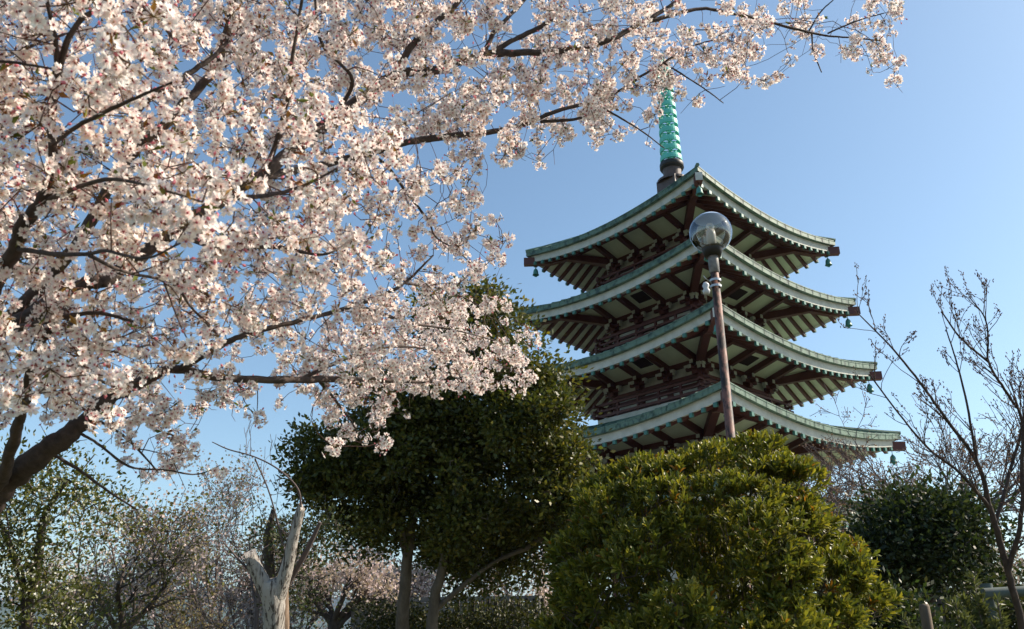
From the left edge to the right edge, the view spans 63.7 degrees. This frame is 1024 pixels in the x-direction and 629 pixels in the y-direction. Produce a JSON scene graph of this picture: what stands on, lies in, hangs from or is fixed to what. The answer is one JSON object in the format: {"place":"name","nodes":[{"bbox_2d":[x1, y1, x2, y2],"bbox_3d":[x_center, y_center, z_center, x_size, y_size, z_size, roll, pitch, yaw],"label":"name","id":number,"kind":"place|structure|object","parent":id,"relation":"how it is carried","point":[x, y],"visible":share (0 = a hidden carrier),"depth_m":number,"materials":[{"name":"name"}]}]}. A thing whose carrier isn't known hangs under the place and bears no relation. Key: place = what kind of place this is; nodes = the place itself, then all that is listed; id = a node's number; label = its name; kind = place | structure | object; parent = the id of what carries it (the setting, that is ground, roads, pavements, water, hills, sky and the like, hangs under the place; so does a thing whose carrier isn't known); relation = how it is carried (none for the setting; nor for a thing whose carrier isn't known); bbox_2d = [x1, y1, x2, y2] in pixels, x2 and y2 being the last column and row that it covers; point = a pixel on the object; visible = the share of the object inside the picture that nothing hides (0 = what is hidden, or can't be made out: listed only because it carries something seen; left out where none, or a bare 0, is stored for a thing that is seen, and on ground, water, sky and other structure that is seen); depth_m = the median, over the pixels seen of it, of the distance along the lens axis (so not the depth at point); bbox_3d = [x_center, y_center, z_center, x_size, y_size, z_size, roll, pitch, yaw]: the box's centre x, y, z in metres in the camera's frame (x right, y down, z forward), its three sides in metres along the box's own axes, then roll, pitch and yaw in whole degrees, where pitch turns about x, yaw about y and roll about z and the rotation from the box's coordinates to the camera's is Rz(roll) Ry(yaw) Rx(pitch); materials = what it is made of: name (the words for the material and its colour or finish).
{"place":"outdoors","nodes":[
{"label":"outdoors","id":0,"kind":"place"},
{"bbox_2d":[0,560,162,628],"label":"leafy shrub","id":1,"kind":"object","parent":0,"point":[102,611],"visible":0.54,"depth_m":12.15,"materials":[{"name":"plant"}]},
{"bbox_2d":[0,426,166,628],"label":"leafy tree","id":2,"kind":"object","parent":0,"point":[30,594],"visible":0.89,"depth_m":7.43,"materials":[{"name":"green plant"}]},
{"bbox_2d":[0,506,195,628],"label":"cherry tree","id":3,"kind":"object","parent":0,"point":[108,574],"visible":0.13,"depth_m":24.25,"materials":[{"name":"pink plant"}]},
{"bbox_2d":[31,469,263,628],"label":"cherry tree","id":4,"kind":"object","parent":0,"point":[162,573],"visible":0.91,"depth_m":13.28,"materials":[{"name":"pink plant"}]},
{"bbox_2d":[57,489,241,628],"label":"cherry tree","id":5,"kind":"object","parent":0,"point":[200,592],"visible":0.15,"depth_m":30.23,"materials":[{"name":"pink plant"}]},
{"bbox_2d":[129,575,241,628],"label":"bare shrub","id":6,"kind":"object","parent":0,"point":[183,618],"visible":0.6,"depth_m":15.32,"materials":[{"name":"plant"}]},
{"bbox_2d":[186,572,312,628],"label":"bare shrub","id":7,"kind":"object","parent":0,"point":[230,599],"visible":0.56,"depth_m":13.21,"materials":[{"name":"plant"}]},
{"bbox_2d":[211,420,321,628],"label":"dead tree","id":8,"kind":"object","parent":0,"point":[274,594],"visible":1,"depth_m":6.97,"materials":[{"name":"grey wood"}]},
{"bbox_2d":[222,464,335,628],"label":"bare tree","id":9,"kind":"object","parent":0,"point":[256,612],"visible":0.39,"depth_m":11.58,"materials":[{"name":"plant"}]},
{"bbox_2d":[221,495,368,628],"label":"leafy tree","id":10,"kind":"object","parent":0,"point":[270,542],"visible":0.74,"depth_m":9.96,"materials":[{"name":"green plant"}]},
{"bbox_2d":[276,537,421,628],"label":"cherry tree","id":11,"kind":"object","parent":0,"point":[367,586],"visible":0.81,"depth_m":17.01,"materials":[{"name":"pink plant"}]},
{"bbox_2d":[268,267,615,628],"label":"evergreen tree","id":12,"kind":"object","parent":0,"point":[468,529],"visible":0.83,"depth_m":12.35,"materials":[{"name":"green plant"}]},
{"bbox_2d":[350,596,541,628],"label":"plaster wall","id":13,"kind":"structure","parent":0,"point":[425,599],"depth_m":16.55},
{"bbox_2d":[340,579,553,628],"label":"shrub","id":14,"kind":"object","parent":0,"point":[418,616],"visible":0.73,"depth_m":13.86,"materials":[{"name":"green plant"}]},
{"bbox_2d":[0,0,907,523],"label":"cherry tree","id":15,"kind":"object","parent":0,"point":[40,308],"visible":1,"depth_m":2.82,"materials":[{"name":"pink plant"}]},
{"bbox_2d":[456,598,543,628],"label":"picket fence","id":16,"kind":"object","parent":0,"point":[519,604],"visible":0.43,"depth_m":14.93,"materials":[{"name":"grey wood"}]},
{"bbox_2d":[0,582,1012,628],"bbox_3d":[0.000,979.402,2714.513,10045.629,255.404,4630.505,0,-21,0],"label":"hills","id":17,"kind":"structure","parent":0,"point":[152,621],"depth_m":2290.30,"materials":[{"name":"plant"}]},
{"bbox_2d":[0,0,1023,624],"label":"sky","id":18,"kind":"structure","parent":0,"point":[923,179],"materials":[{"name":"blue"}]},
{"bbox_2d":[519,429,908,628],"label":"round shrub","id":19,"kind":"object","parent":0,"point":[781,560],"visible":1,"depth_m":5.52,"materials":[{"name":"green plant"}]},
{"bbox_2d":[689,212,751,611],"bbox_3d":[1.891,1.570,6.928,0.400,5.445,0.400,0,-21,0],"label":"street lamp","id":20,"kind":"object","parent":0,"point":[712,249],"visible":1,"depth_m":7.61,"materials":[{"name":"brown metal"}]},
{"bbox_2d":[743,430,861,593],"bbox_3d":[5.078,4.749,14.865,2.718,5.337,2.504,-12,-25,29],"label":"bare tree","id":21,"kind":"object","parent":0,"point":[829,496],"visible":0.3,"depth_m":15.18,"materials":[{"name":"plant"}]},
{"bbox_2d":[857,583,945,627],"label":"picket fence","id":22,"kind":"object","parent":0,"point":[939,600],"visible":0.07,"depth_m":10.86,"materials":[{"name":"wood"}]},
{"bbox_2d":[854,566,962,628],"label":"evergreen shrub","id":23,"kind":"object","parent":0,"point":[910,607],"visible":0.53,"depth_m":7.28,"materials":[{"name":"green plant"}]},
{"bbox_2d":[801,528,1023,628],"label":"evergreen hedge","id":24,"kind":"object","parent":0,"point":[1010,609],"visible":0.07,"depth_m":12.76,"materials":[{"name":"green plant"}]},
{"bbox_2d":[818,464,1023,617],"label":"evergreen shrub","id":25,"kind":"object","parent":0,"point":[936,533],"visible":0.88,"depth_m":9.10,"materials":[{"name":"green plant"}]},
{"bbox_2d":[919,604,933,628],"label":"wooden post","id":26,"kind":"object","parent":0,"point":[925,616],"visible":1,"depth_m":6.51,"materials":[{"name":"wood"}]},
{"bbox_2d":[835,264,1023,628],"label":"bare cherry tree","id":27,"kind":"object","parent":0,"point":[1007,562],"visible":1,"depth_m":4.99,"materials":[{"name":"brown plant"}]},
{"bbox_2d":[897,596,972,628],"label":"young pine","id":28,"kind":"object","parent":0,"point":[964,622],"visible":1,"depth_m":6.18,"materials":[{"name":"green plant"}]},
{"bbox_2d":[942,571,991,628],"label":"young pine","id":29,"kind":"object","parent":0,"point":[980,611],"visible":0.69,"depth_m":6.34,"materials":[{"name":"green plant"}]},
{"bbox_2d":[960,592,1011,628],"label":"young pine","id":30,"kind":"object","parent":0,"point":[995,624],"visible":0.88,"depth_m":6.22,"materials":[{"name":"green plant"}]},
{"bbox_2d":[979,583,1023,625],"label":"log rail","id":31,"kind":"object","parent":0,"point":[989,589],"visible":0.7,"depth_m":6.98,"materials":[{"name":"grey wood"}]},
{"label":"gravel court","id":32,"kind":"structure","parent":0,"visible":0},
{"bbox_2d":[76,442,344,628],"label":"cherry tree","id":33,"kind":"object","parent":32,"relation":"on","point":[246,483],"visible":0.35,"depth_m":22.63,"materials":[{"name":"pink plant"}]},
{"bbox_2d":[213,537,352,628],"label":"cherry tree","id":34,"kind":"object","parent":32,"relation":"on","point":[314,617],"visible":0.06,"depth_m":23.67,"materials":[{"name":"pink plant"}]},
{"bbox_2d":[323,532,449,608],"bbox_3d":[-4.363,9.596,27.079,5.131,5.276,3.765,0,-21,0],"label":"cherry tree","id":35,"kind":"object","parent":32,"relation":"on","point":[419,586],"visible":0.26,"depth_m":27.10,"materials":[{"name":"pink plant"}]},
{"bbox_2d":[425,549,599,614],"bbox_3d":[0.248,8.667,24.467,5.404,5.091,4.250,-6,-22,14],"label":"cherry tree","id":36,"kind":"object","parent":32,"relation":"on","point":[546,589],"visible":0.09,"depth_m":24.15,"materials":[{"name":"pink plant"}]},
{"bbox_2d":[509,53,906,625],"bbox_3d":[7.995,0.329,38.239,13.421,30.654,13.421,17,-27,-37],"label":"pagoda","id":37,"kind":"object","parent":32,"relation":"on","point":[636,319],"visible":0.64,"depth_m":35.48,"materials":[{"name":"green wood"}]},
{"bbox_2d":[533,265,538,276],"bbox_3d":[1.146,-2.100,39.804,0.320,0.640,0.320,0,-21,0],"label":"wind bell","id":38,"kind":"object","parent":37,"relation":"hanging from","point":[535,273],"visible":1,"depth_m":39.71,"materials":[{"name":"teal metal"}]},
{"bbox_2d":[696,183,703,196],"bbox_3d":[7.399,-4.936,32.585,0.320,0.640,0.320,0,-21,0],"label":"wind bell","id":39,"kind":"object","parent":37,"relation":"hanging from","point":[699,192],"visible":1,"depth_m":32.50,"materials":[{"name":"teal metal"}]},
{"bbox_2d":[825,256,831,266],"bbox_3d":[14.845,-2.515,38.746,0.320,0.640,0.320,0,-21,0],"label":"wind bell","id":40,"kind":"object","parent":37,"relation":"hanging from","point":[828,263],"visible":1,"depth_m":38.66,"materials":[{"name":"teal metal"}]},
{"bbox_2d":[845,316,852,327],"bbox_3d":[15.320,0.315,37.592,0.320,0.640,0.320,0,-21,0],"label":"wind bell","id":41,"kind":"object","parent":37,"relation":"hanging from","point":[848,324],"visible":1,"depth_m":37.50,"materials":[{"name":"teal metal"}]},
{"bbox_2d":[866,380,873,393],"bbox_3d":[15.796,3.192,36.419,0.320,0.640,0.320,0,-21,0],"label":"wind bell","id":42,"kind":"object","parent":37,"relation":"hanging from","point":[870,388],"visible":0.86,"depth_m":36.32,"materials":[{"name":"teal metal"}]},
{"bbox_2d":[890,451,897,464],"bbox_3d":[16.271,6.117,35.228,0.320,0.640,0.320,0,-21,0],"label":"wind bell","id":43,"kind":"object","parent":37,"relation":"hanging from","point":[893,458],"visible":0.85,"depth_m":35.13,"materials":[{"name":"teal metal"}]},
{"bbox_2d":[799,384,1023,621],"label":"bare tree","id":44,"kind":"object","parent":32,"relation":"on","point":[875,475],"visible":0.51,"depth_m":18.47,"materials":[{"name":"plant"}]},
{"bbox_2d":[924,536,1023,602],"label":"cherry tree","id":45,"kind":"object","parent":32,"relation":"on","point":[1015,564],"visible":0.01,"depth_m":26.35,"materials":[{"name":"pink plant"}]}
]}

